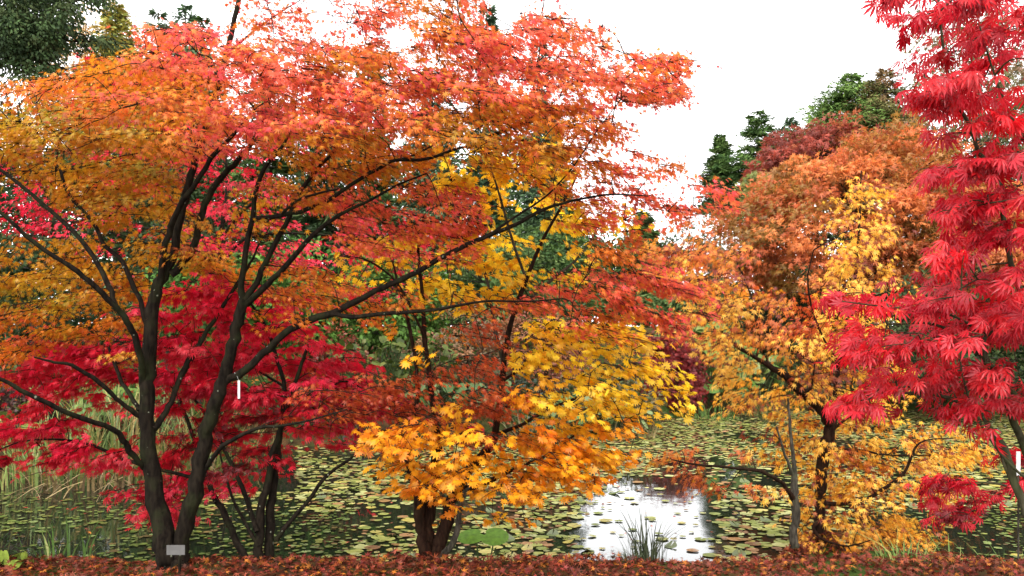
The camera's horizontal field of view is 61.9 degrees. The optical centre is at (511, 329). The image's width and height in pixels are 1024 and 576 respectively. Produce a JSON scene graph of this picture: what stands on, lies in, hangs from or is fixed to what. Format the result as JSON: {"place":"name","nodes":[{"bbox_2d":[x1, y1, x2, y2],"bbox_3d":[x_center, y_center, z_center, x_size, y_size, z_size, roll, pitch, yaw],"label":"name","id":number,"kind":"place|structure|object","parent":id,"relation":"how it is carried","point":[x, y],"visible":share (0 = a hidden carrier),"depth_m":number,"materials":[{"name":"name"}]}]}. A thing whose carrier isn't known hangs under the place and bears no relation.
{"place":"outdoors","nodes":[
{"label":"outdoors","id":0,"kind":"place"},
{"bbox_2d":[0,0,141,170],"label":"yew tree","id":1,"kind":"object","parent":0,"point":[33,42],"visible":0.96,"depth_m":7.17,"materials":[{"name":"green plant"}]},
{"bbox_2d":[0,409,1023,563],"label":"water","id":2,"kind":"structure","parent":0,"point":[653,504],"depth_m":9.81,"materials":[{"name":"green liquid"}]},
{"bbox_2d":[0,390,114,489],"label":"reed clump","id":3,"kind":"object","parent":2,"relation":"in","point":[5,475],"visible":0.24,"depth_m":11.52,"materials":[{"name":"green plant"}]},
{"bbox_2d":[0,451,131,501],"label":"reed clump","id":4,"kind":"object","parent":2,"relation":"in","point":[82,484],"visible":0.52,"depth_m":11.15,"materials":[{"name":"green plant"}]},
{"bbox_2d":[5,387,180,486],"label":"reed clump","id":5,"kind":"object","parent":2,"relation":"in","point":[62,479],"visible":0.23,"depth_m":11.90,"materials":[{"name":"green plant"}]},
{"bbox_2d":[6,447,227,501],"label":"reed clump","id":6,"kind":"object","parent":2,"relation":"in","point":[116,480],"visible":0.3,"depth_m":11.22,"materials":[{"name":"green plant"}]},
{"bbox_2d":[11,362,223,484],"bbox_3d":[-5.422,1.302,12.102,3.322,1.695,2.942,0,0,0],"label":"reed clump","id":7,"kind":"object","parent":2,"relation":"in","point":[114,437],"visible":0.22,"depth_m":12.50,"materials":[{"name":"green plant"}]},
{"bbox_2d":[76,388,262,476],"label":"reed clump","id":8,"kind":"object","parent":2,"relation":"in","point":[218,463],"visible":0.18,"depth_m":12.59,"materials":[{"name":"green plant"}]},
{"bbox_2d":[95,435,248,491],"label":"reed clump","id":9,"kind":"object","parent":2,"relation":"in","point":[213,465],"visible":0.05,"depth_m":12.24,"materials":[{"name":"green plant"}]},
{"bbox_2d":[102,388,304,467],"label":"reed clump","id":10,"kind":"object","parent":2,"relation":"in","point":[224,456],"visible":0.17,"depth_m":13.48,"materials":[{"name":"green plant"}]},
{"bbox_2d":[364,545,379,548],"bbox_3d":[-1.341,2.087,8.192,0.159,0.004,0.161,0,0,-28],"label":"lily pad","id":11,"kind":"object","parent":2,"relation":"on","point":[373,547],"visible":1,"depth_m":8.19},
{"bbox_2d":[0,409,1023,562],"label":"lily pads","id":12,"kind":"object","parent":2,"relation":"on","point":[545,523],"visible":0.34,"depth_m":10.84,"materials":[{"name":"plant"}]},
{"bbox_2d":[521,543,532,549],"bbox_3d":[0.144,2.072,8.147,0.113,0.043,0.117,0,0,24],"label":"lily pad","id":13,"kind":"object","parent":2,"relation":"on","point":[530,546],"visible":1,"depth_m":8.16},
{"bbox_2d":[547,529,558,535],"bbox_3d":[0.414,2.072,8.723,0.125,0.047,0.126,0,0,-43],"label":"lily pad","id":14,"kind":"object","parent":2,"relation":"on","point":[552,533],"visible":1,"depth_m":8.74,"materials":[{"name":"plant"}]},
{"bbox_2d":[665,541,676,547],"bbox_3d":[1.532,2.072,8.248,0.122,0.046,0.123,0,0,-16],"label":"lily pad","id":15,"kind":"object","parent":2,"relation":"on","point":[672,545],"visible":0.82,"depth_m":8.25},
{"bbox_2d":[726,537,741,540],"bbox_3d":[2.227,2.089,8.526,0.155,0.004,0.165,0,0,-31],"label":"lily pad","id":16,"kind":"object","parent":2,"relation":"on","point":[733,538],"visible":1,"depth_m":8.54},
{"bbox_2d":[732,548,745,556],"bbox_3d":[2.110,2.070,7.934,0.125,0.047,0.127,0,0,-43],"label":"lily pad","id":17,"kind":"object","parent":2,"relation":"on","point":[736,552],"visible":0.82,"depth_m":7.95,"materials":[{"name":"plant"}]},
{"bbox_2d":[772,542,788,546],"bbox_3d":[2.610,2.088,8.297,0.166,0.004,0.166,0,0,19],"label":"lily pad","id":18,"kind":"object","parent":2,"relation":"on","point":[779,544],"visible":0.89,"depth_m":8.31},
{"bbox_2d":[0,326,1023,575],"bbox_3d":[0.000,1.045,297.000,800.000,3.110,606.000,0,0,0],"label":"ground","id":19,"kind":"structure","parent":0,"point":[502,426],"depth_m":12.46,"materials":[{"name":"plant"}]},
{"bbox_2d":[0,550,33,569],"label":"leafy plant","id":20,"kind":"object","parent":19,"relation":"on","point":[4,555],"visible":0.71,"depth_m":5.69,"materials":[{"name":"green plant"}]},
{"bbox_2d":[0,467,45,560],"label":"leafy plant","id":21,"kind":"object","parent":19,"relation":"on","point":[9,541],"visible":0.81,"depth_m":5.84,"materials":[{"name":"green plant"}]},
{"bbox_2d":[0,369,72,428],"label":"shrub","id":22,"kind":"object","parent":19,"relation":"on","point":[11,403],"visible":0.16,"depth_m":13.38,"materials":[{"name":"green plant"}]},
{"bbox_2d":[0,95,102,338],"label":"broadleaf tree","id":23,"kind":"object","parent":19,"relation":"on","point":[12,185],"visible":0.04,"depth_m":41.29,"materials":[{"name":"green plant"}]},
{"bbox_2d":[0,508,119,561],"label":"grass tuft","id":24,"kind":"object","parent":19,"relation":"on","point":[68,548],"visible":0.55,"depth_m":5.97,"materials":[{"name":"plant"}]},
{"bbox_2d":[0,92,143,373],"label":"evergreen shrub","id":25,"kind":"object","parent":19,"relation":"on","point":[26,267],"visible":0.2,"depth_m":18.57,"materials":[{"name":"green plant"}]},
{"bbox_2d":[0,269,157,379],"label":"evergreen shrub","id":26,"kind":"object","parent":19,"relation":"on","point":[92,317],"visible":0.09,"depth_m":22.20,"materials":[{"name":"green plant"}]},
{"bbox_2d":[0,379,158,431],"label":"leafy plant","id":27,"kind":"object","parent":19,"relation":"on","point":[84,402],"visible":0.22,"depth_m":13.30,"materials":[{"name":"green plant"}]},
{"bbox_2d":[21,0,153,335],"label":"broadleaf tree","id":28,"kind":"object","parent":19,"relation":"on","point":[84,28],"visible":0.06,"depth_m":29.95,"materials":[{"name":"green plant"}]},
{"bbox_2d":[46,0,185,366],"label":"conifer","id":29,"kind":"object","parent":19,"relation":"on","point":[117,21],"visible":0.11,"depth_m":25.76,"materials":[{"name":"green plant"}]},
{"bbox_2d":[0,142,236,341],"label":"broadleaf tree","id":30,"kind":"object","parent":19,"relation":"on","point":[68,216],"visible":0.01,"depth_m":41.99,"materials":[{"name":"green plant"}]},
{"bbox_2d":[90,7,213,333],"bbox_3d":[-13.355,-5.438,32.123,4.969,13.189,5.423,0,0,22],"label":"conifer","id":31,"kind":"object","parent":19,"relation":"on","point":[152,12],"visible":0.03,"depth_m":31.83,"materials":[{"name":"green plant"}]},
{"bbox_2d":[40,86,272,389],"bbox_3d":[-8.245,-2.099,20.025,4.815,7.471,3.956,0,0,20],"label":"evergreen shrub","id":32,"kind":"object","parent":19,"relation":"on","point":[141,234],"visible":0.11,"depth_m":19.75,"materials":[{"name":"green plant"}]},
{"bbox_2d":[166,545,184,574],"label":"plant label","id":33,"kind":"object","parent":19,"relation":"on","point":[179,550],"visible":1,"depth_m":5.50,"materials":[{"name":"grey metal"}]},
{"bbox_2d":[132,3,232,322],"bbox_3d":[-13.026,-5.911,34.127,5.023,14.140,5.343,0,0,0],"label":"conifer","id":34,"kind":"object","parent":19,"relation":"on","point":[183,10],"visible":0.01,"depth_m":33.79,"materials":[{"name":"green plant"}]},
{"bbox_2d":[143,23,236,352],"bbox_3d":[-13.377,-5.321,33.022,5.629,12.982,4.802,0,0,0],"label":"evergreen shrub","id":35,"kind":"object","parent":19,"relation":"on","point":[190,50],"visible":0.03,"depth_m":32.42,"materials":[{"name":"green plant"}]},
{"bbox_2d":[146,14,244,342],"bbox_3d":[-12.063,-5.476,32.975,5.184,13.452,4.990,0,0,0],"label":"conifer","id":36,"kind":"object","parent":19,"relation":"on","point":[198,19],"visible":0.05,"depth_m":32.79,"materials":[{"name":"green plant"}]},
{"bbox_2d":[123,246,273,408],"bbox_3d":[-6.245,-0.009,17.044,3.085,3.553,2.881,0,0,0],"label":"evergreen shrub","id":37,"kind":"object","parent":19,"relation":"on","point":[179,277],"visible":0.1,"depth_m":16.56,"materials":[{"name":"green plant"}]},
{"bbox_2d":[0,48,454,453],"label":"maple tree","id":38,"kind":"object","parent":19,"relation":"on","point":[222,213],"visible":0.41,"depth_m":13.65,"materials":[{"name":"red plant"}]},
{"bbox_2d":[0,270,491,562],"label":"maple tree","id":39,"kind":"object","parent":19,"relation":"on","point":[207,364],"visible":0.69,"depth_m":6.38,"materials":[{"name":"red plant"}]},
{"bbox_2d":[215,66,307,354],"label":"conifer","id":40,"kind":"object","parent":19,"relation":"on","point":[283,170],"visible":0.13,"depth_m":29.74,"materials":[{"name":"green plant"}]},
{"bbox_2d":[231,234,373,404],"bbox_3d":[-4.545,-0.125,18.130,3.117,3.830,3.009,0,0,-44],"label":"evergreen shrub","id":41,"kind":"object","parent":19,"relation":"on","point":[285,284],"visible":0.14,"depth_m":17.55,"materials":[{"name":"green plant"}]},
{"bbox_2d":[213,112,405,346],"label":"broadleaf tree","id":42,"kind":"object","parent":19,"relation":"on","point":[285,177],"visible":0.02,"depth_m":40.74,"materials":[{"name":"green plant"}]},
{"bbox_2d":[251,376,374,444],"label":"shrub","id":43,"kind":"object","parent":19,"relation":"on","point":[343,437],"visible":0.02,"depth_m":15.90,"materials":[{"name":"green plant"}]},
{"bbox_2d":[270,78,387,356],"bbox_3d":[-6.201,-3.665,28.781,4.150,10.106,4.392,0,0,0],"label":"conifer","id":44,"kind":"object","parent":19,"relation":"on","point":[314,222],"visible":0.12,"depth_m":28.47,"materials":[{"name":"green plant"}]},
{"bbox_2d":[296,318,397,399],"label":"shrub","id":45,"kind":"object","parent":19,"relation":"on","point":[344,340],"visible":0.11,"depth_m":17.34,"materials":[{"name":"green plant"}]},
{"bbox_2d":[319,336,414,409],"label":"leafy plant","id":46,"kind":"object","parent":19,"relation":"on","point":[395,347],"visible":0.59,"depth_m":16.49,"materials":[{"name":"green plant"}]},
{"bbox_2d":[334,68,415,359],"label":"conifer","id":47,"kind":"object","parent":19,"relation":"on","point":[385,197],"visible":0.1,"depth_m":30.60,"materials":[{"name":"green plant"}]},
{"bbox_2d":[0,0,756,571],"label":"maple tree","id":48,"kind":"object","parent":19,"relation":"on","point":[510,112],"visible":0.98,"depth_m":5.56,"materials":[{"name":"orange plant"}]},
{"bbox_2d":[327,231,462,378],"bbox_3d":[-2.596,-0.226,19.024,3.101,4.002,2.854,0,0,0],"label":"evergreen shrub","id":49,"kind":"object","parent":19,"relation":"on","point":[375,334],"visible":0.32,"depth_m":18.60,"materials":[{"name":"green plant"}]},
{"bbox_2d":[381,343,462,407],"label":"leafy plant","id":50,"kind":"object","parent":19,"relation":"on","point":[444,357],"visible":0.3,"depth_m":17.13,"materials":[{"name":"green plant"}]},
{"bbox_2d":[385,94,487,361],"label":"conifer","id":51,"kind":"object","parent":19,"relation":"on","point":[422,209],"visible":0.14,"depth_m":29.70,"materials":[{"name":"green plant"}]},
{"bbox_2d":[387,373,516,431],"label":"leafy plant","id":52,"kind":"object","parent":19,"relation":"on","point":[458,389],"visible":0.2,"depth_m":16.33,"materials":[{"name":"green plant"}]},
{"bbox_2d":[394,304,523,401],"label":"shrub","id":53,"kind":"object","parent":19,"relation":"on","point":[459,347],"visible":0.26,"depth_m":18.57,"materials":[{"name":"green plant"}]},
{"bbox_2d":[375,130,564,336],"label":"broadleaf tree","id":54,"kind":"object","parent":19,"relation":"on","point":[464,151],"visible":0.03,"depth_m":42.72,"materials":[{"name":"green plant"}]},
{"bbox_2d":[458,528,508,557],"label":"leafy plant","id":55,"kind":"object","parent":19,"relation":"on","point":[493,537],"visible":0.92,"depth_m":6.59,"materials":[{"name":"green plant"}]},
{"bbox_2d":[398,210,571,371],"bbox_3d":[-0.736,-0.703,21.900,4.494,4.754,3.913,0,0,0],"label":"evergreen shrub","id":56,"kind":"object","parent":19,"relation":"on","point":[493,281],"visible":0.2,"depth_m":21.62,"materials":[{"name":"green plant"}]},
{"bbox_2d":[458,4,520,322],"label":"conifer","id":57,"kind":"object","parent":19,"relation":"on","point":[491,20],"visible":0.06,"depth_m":32.77,"materials":[{"name":"green plant"}]},
{"bbox_2d":[420,356,574,432],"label":"shrub","id":58,"kind":"object","parent":19,"relation":"on","point":[523,381],"visible":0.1,"depth_m":17.65,"materials":[{"name":"green plant"}]},
{"bbox_2d":[317,131,703,561],"bbox_3d":[-0.062,0.060,6.126,2.758,3.257,1.976,0,0,-10],"label":"maple tree","id":59,"kind":"object","parent":19,"relation":"on","point":[433,479],"visible":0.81,"depth_m":5.93,"materials":[{"name":"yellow plant"}]},
{"bbox_2d":[0,360,1023,575],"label":"fallen leaves","id":60,"kind":"object","parent":19,"relation":"on","point":[404,559],"visible":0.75,"depth_m":5.71,"materials":[{"name":"red plant"}]},
{"bbox_2d":[458,217,592,373],"bbox_3d":[0.334,-0.750,23.990,4.088,4.696,3.329,0,0,0],"label":"evergreen shrub","id":61,"kind":"object","parent":19,"relation":"on","point":[560,262],"visible":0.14,"depth_m":23.55,"materials":[{"name":"green plant"}]},
{"bbox_2d":[458,305,592,396],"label":"shrub","id":62,"kind":"object","parent":19,"relation":"on","point":[519,320],"visible":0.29,"depth_m":19.76,"materials":[{"name":"green plant"}]},
{"bbox_2d":[491,40,587,322],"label":"conifer","id":63,"kind":"object","parent":19,"relation":"on","point":[525,196],"visible":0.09,"depth_m":30.63,"materials":[{"name":"green plant"}]},
{"bbox_2d":[491,182,603,330],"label":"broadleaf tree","id":64,"kind":"object","parent":19,"relation":"on","point":[579,253],"depth_m":59.58,"materials":[{"name":"green plant"}]},
{"bbox_2d":[526,139,603,336],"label":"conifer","id":65,"kind":"object","parent":19,"relation":"on","point":[581,241],"visible":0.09,"depth_m":44.36,"materials":[{"name":"green plant"}]},
{"bbox_2d":[499,406,631,440],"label":"sedge clump","id":66,"kind":"object","parent":19,"relation":"on","point":[537,425],"visible":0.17,"depth_m":16.51,"materials":[{"name":"green plant"}]},
{"bbox_2d":[548,391,652,437],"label":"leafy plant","id":67,"kind":"object","parent":19,"relation":"on","point":[611,421],"visible":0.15,"depth_m":16.52,"materials":[{"name":"green plant"}]},
{"bbox_2d":[538,360,667,432],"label":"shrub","id":68,"kind":"object","parent":19,"relation":"on","point":[644,392],"visible":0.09,"depth_m":17.42,"materials":[{"name":"green plant"}]},
{"bbox_2d":[577,221,628,326],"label":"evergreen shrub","id":69,"kind":"object","parent":19,"relation":"on","point":[614,267],"visible":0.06,"depth_m":92.85,"materials":[{"name":"green plant"}]},
{"bbox_2d":[599,538,673,567],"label":"grass tuft","id":70,"kind":"object","parent":19,"relation":"on","point":[632,548],"visible":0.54,"depth_m":5.94,"materials":[{"name":"plant"}]},
{"bbox_2d":[601,212,672,322],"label":"conifer","id":71,"kind":"object","parent":19,"relation":"on","point":[651,234],"visible":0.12,"depth_m":88.80,"materials":[{"name":"green plant"}]},
{"bbox_2d":[597,409,683,438],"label":"sedge clump","id":72,"kind":"object","parent":19,"relation":"on","point":[650,433],"visible":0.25,"depth_m":16.53,"materials":[{"name":"green plant"}]},
{"bbox_2d":[599,503,725,561],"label":"grass tuft","id":73,"kind":"object","parent":19,"relation":"on","point":[645,550],"visible":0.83,"depth_m":5.96,"materials":[{"name":"plant"}]},
{"bbox_2d":[631,328,711,413],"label":"shrub","id":74,"kind":"object","parent":19,"relation":"on","point":[688,365],"visible":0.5,"depth_m":20.20,"materials":[{"name":"red plant"}]},
{"bbox_2d":[605,273,756,327],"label":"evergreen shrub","id":75,"kind":"object","parent":19,"relation":"on","point":[664,305],"visible":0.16,"depth_m":77.55,"materials":[{"name":"green plant"}]},
{"bbox_2d":[652,322,729,383],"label":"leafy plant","id":76,"kind":"object","parent":19,"relation":"on","point":[698,330],"visible":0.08,"depth_m":23.15,"materials":[{"name":"green plant"}]},
{"bbox_2d":[656,222,729,313],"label":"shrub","id":77,"kind":"object","parent":19,"relation":"on","point":[676,239],"visible":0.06,"depth_m":92.31,"materials":[{"name":"orange plant"}]},
{"bbox_2d":[694,134,742,236],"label":"conifer","id":78,"kind":"object","parent":19,"relation":"on","point":[721,145],"visible":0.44,"depth_m":94.37,"materials":[{"name":"green plant"}]},
{"bbox_2d":[674,336,765,414],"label":"leafy plant","id":79,"kind":"object","parent":19,"relation":"on","point":[710,370],"visible":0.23,"depth_m":21.06,"materials":[{"name":"green plant"}]},
{"bbox_2d":[670,395,770,419],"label":"sedge clump","id":80,"kind":"object","parent":19,"relation":"on","point":[705,412],"visible":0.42,"depth_m":20.11,"materials":[{"name":"green plant"}]},
{"bbox_2d":[638,398,835,550],"bbox_3d":[1.980,1.261,7.591,1.802,1.332,0.992,0,0,0],"label":"maple tree","id":81,"kind":"object","parent":19,"relation":"on","point":[793,492],"visible":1,"depth_m":7.44,"materials":[{"name":"orange plant"}]},
{"bbox_2d":[697,108,806,232],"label":"conifer","id":82,"kind":"object","parent":19,"relation":"on","point":[752,132],"visible":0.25,"depth_m":89.30,"materials":[{"name":"green plant"}]},
{"bbox_2d":[706,351,797,397],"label":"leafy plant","id":83,"kind":"object","parent":19,"relation":"on","point":[774,376],"visible":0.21,"depth_m":22.42,"materials":[{"name":"green plant"}]},
{"bbox_2d":[723,380,789,415],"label":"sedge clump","id":84,"kind":"object","parent":19,"relation":"on","point":[760,403],"visible":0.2,"depth_m":21.39,"materials":[{"name":"green plant"}]},
{"bbox_2d":[733,171,780,349],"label":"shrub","id":85,"kind":"object","parent":19,"relation":"on","point":[753,176],"visible":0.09,"depth_m":26.96,"materials":[{"name":"plant"}]},
{"bbox_2d":[779,116,801,141],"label":"conifer","id":86,"kind":"object","parent":19,"relation":"on","point":[787,123],"visible":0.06,"depth_m":109.32,"materials":[{"name":"green plant"}]},
{"bbox_2d":[720,291,892,368],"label":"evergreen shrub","id":87,"kind":"object","parent":19,"relation":"on","point":[763,351],"visible":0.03,"depth_m":28.75,"materials":[{"name":"green plant"}]},
{"bbox_2d":[738,108,890,275],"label":"maple tree","id":88,"kind":"object","parent":19,"relation":"on","point":[816,138],"visible":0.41,"depth_m":32.27,"materials":[{"name":"red plant"}]},
{"bbox_2d":[631,170,1005,554],"bbox_3d":[2.839,0.577,7.680,3.633,4.029,2.128,0,0,0],"label":"maple tree","id":89,"kind":"object","parent":19,"relation":"on","point":[825,453],"visible":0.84,"depth_m":7.66,"materials":[{"name":"orange plant"}]},
{"bbox_2d":[732,266,907,376],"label":"evergreen shrub","id":90,"kind":"object","parent":19,"relation":"on","point":[787,321],"visible":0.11,"depth_m":26.26,"materials":[{"name":"green plant"}]},
{"bbox_2d":[751,351,894,410],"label":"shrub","id":91,"kind":"object","parent":19,"relation":"on","point":[792,367],"visible":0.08,"depth_m":22.86,"materials":[{"name":"green plant"}]},
{"bbox_2d":[723,205,929,332],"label":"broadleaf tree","id":92,"kind":"object","parent":19,"relation":"on","point":[839,243],"visible":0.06,"depth_m":48.13,"materials":[{"name":"plant"}]},
{"bbox_2d":[747,70,930,212],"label":"conifer","id":93,"kind":"object","parent":19,"relation":"on","point":[841,93],"visible":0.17,"depth_m":60.85,"materials":[{"name":"green plant"}]},
{"bbox_2d":[696,108,1019,345],"bbox_3d":[9.953,-2.138,24.595,9.541,8.047,7.251,0,0,0],"label":"maple tree","id":94,"kind":"object","parent":19,"relation":"on","point":[812,183],"visible":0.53,"depth_m":23.02,"materials":[{"name":"orange plant"}]},
{"bbox_2d":[813,67,964,200],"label":"conifer","id":95,"kind":"object","parent":19,"relation":"on","point":[884,89],"visible":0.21,"depth_m":59.32,"materials":[{"name":"green plant"}]},
{"bbox_2d":[836,527,981,561],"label":"grass tuft","id":96,"kind":"object","parent":19,"relation":"on","point":[896,549],"visible":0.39,"depth_m":6.93,"materials":[{"name":"plant"}]},
{"bbox_2d":[811,0,1023,517],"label":"maple tree","id":97,"kind":"object","parent":19,"relation":"on","point":[943,97],"visible":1,"depth_m":3.15,"materials":[{"name":"red plant"}]},
{"bbox_2d":[827,264,1023,419],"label":"evergreen shrub","id":98,"kind":"object","parent":19,"relation":"on","point":[1009,353],"visible":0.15,"depth_m":19.42,"materials":[{"name":"green plant"}]},
{"bbox_2d":[864,346,1023,406],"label":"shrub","id":99,"kind":"object","parent":19,"relation":"on","point":[918,397],"visible":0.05,"depth_m":22.11,"materials":[{"name":"green plant"}]},
{"bbox_2d":[907,533,993,562],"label":"grass tuft","id":100,"kind":"object","parent":19,"relation":"on","point":[934,547],"visible":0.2,"depth_m":6.90,"materials":[{"name":"plant"}]},
{"bbox_2d":[893,0,1023,358],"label":"broadleaf tree","id":101,"kind":"object","parent":19,"relation":"on","point":[1016,69],"visible":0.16,"depth_m":29.71,"materials":[{"name":"green plant"}]},
{"bbox_2d":[902,436,1023,532],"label":"maple tree","id":102,"kind":"object","parent":19,"relation":"on","point":[960,513],"visible":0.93,"depth_m":6.33,"materials":[{"name":"red plant"}]},
{"bbox_2d":[910,181,1023,396],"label":"maple tree","id":103,"kind":"object","parent":19,"relation":"on","point":[1001,257],"visible":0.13,"depth_m":20.16,"materials":[{"name":"orange plant"}]},
{"bbox_2d":[916,534,1022,560],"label":"grass tuft","id":104,"kind":"object","parent":19,"relation":"on","point":[968,546],"visible":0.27,"depth_m":6.94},
{"bbox_2d":[952,74,1023,359],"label":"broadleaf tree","id":105,"kind":"object","parent":19,"relation":"on","point":[1013,179],"visible":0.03,"depth_m":33.76,"materials":[{"name":"green plant"}]},
{"bbox_2d":[1016,451,1020,561],"bbox_3d":[3.679,1.386,6.200,0.029,1.004,0.013,0,0,0],"label":"plant label","id":106,"kind":"object","parent":19,"relation":"on","point":[1018,460],"visible":0.83,"depth_m":6.20,"materials":[{"name":"white plastic"}]},
{"bbox_2d":[0,0,1023,326],"label":"sky","id":107,"kind":"structure","parent":0,"point":[775,56],"materials":[{"name":"white"}]},
{"bbox_2d":[684,235,739,296],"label":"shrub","id":108,"kind":"object","parent":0,"point":[709,271],"visible":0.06,"depth_m":87.64,"materials":[{"name":"orange plant"}]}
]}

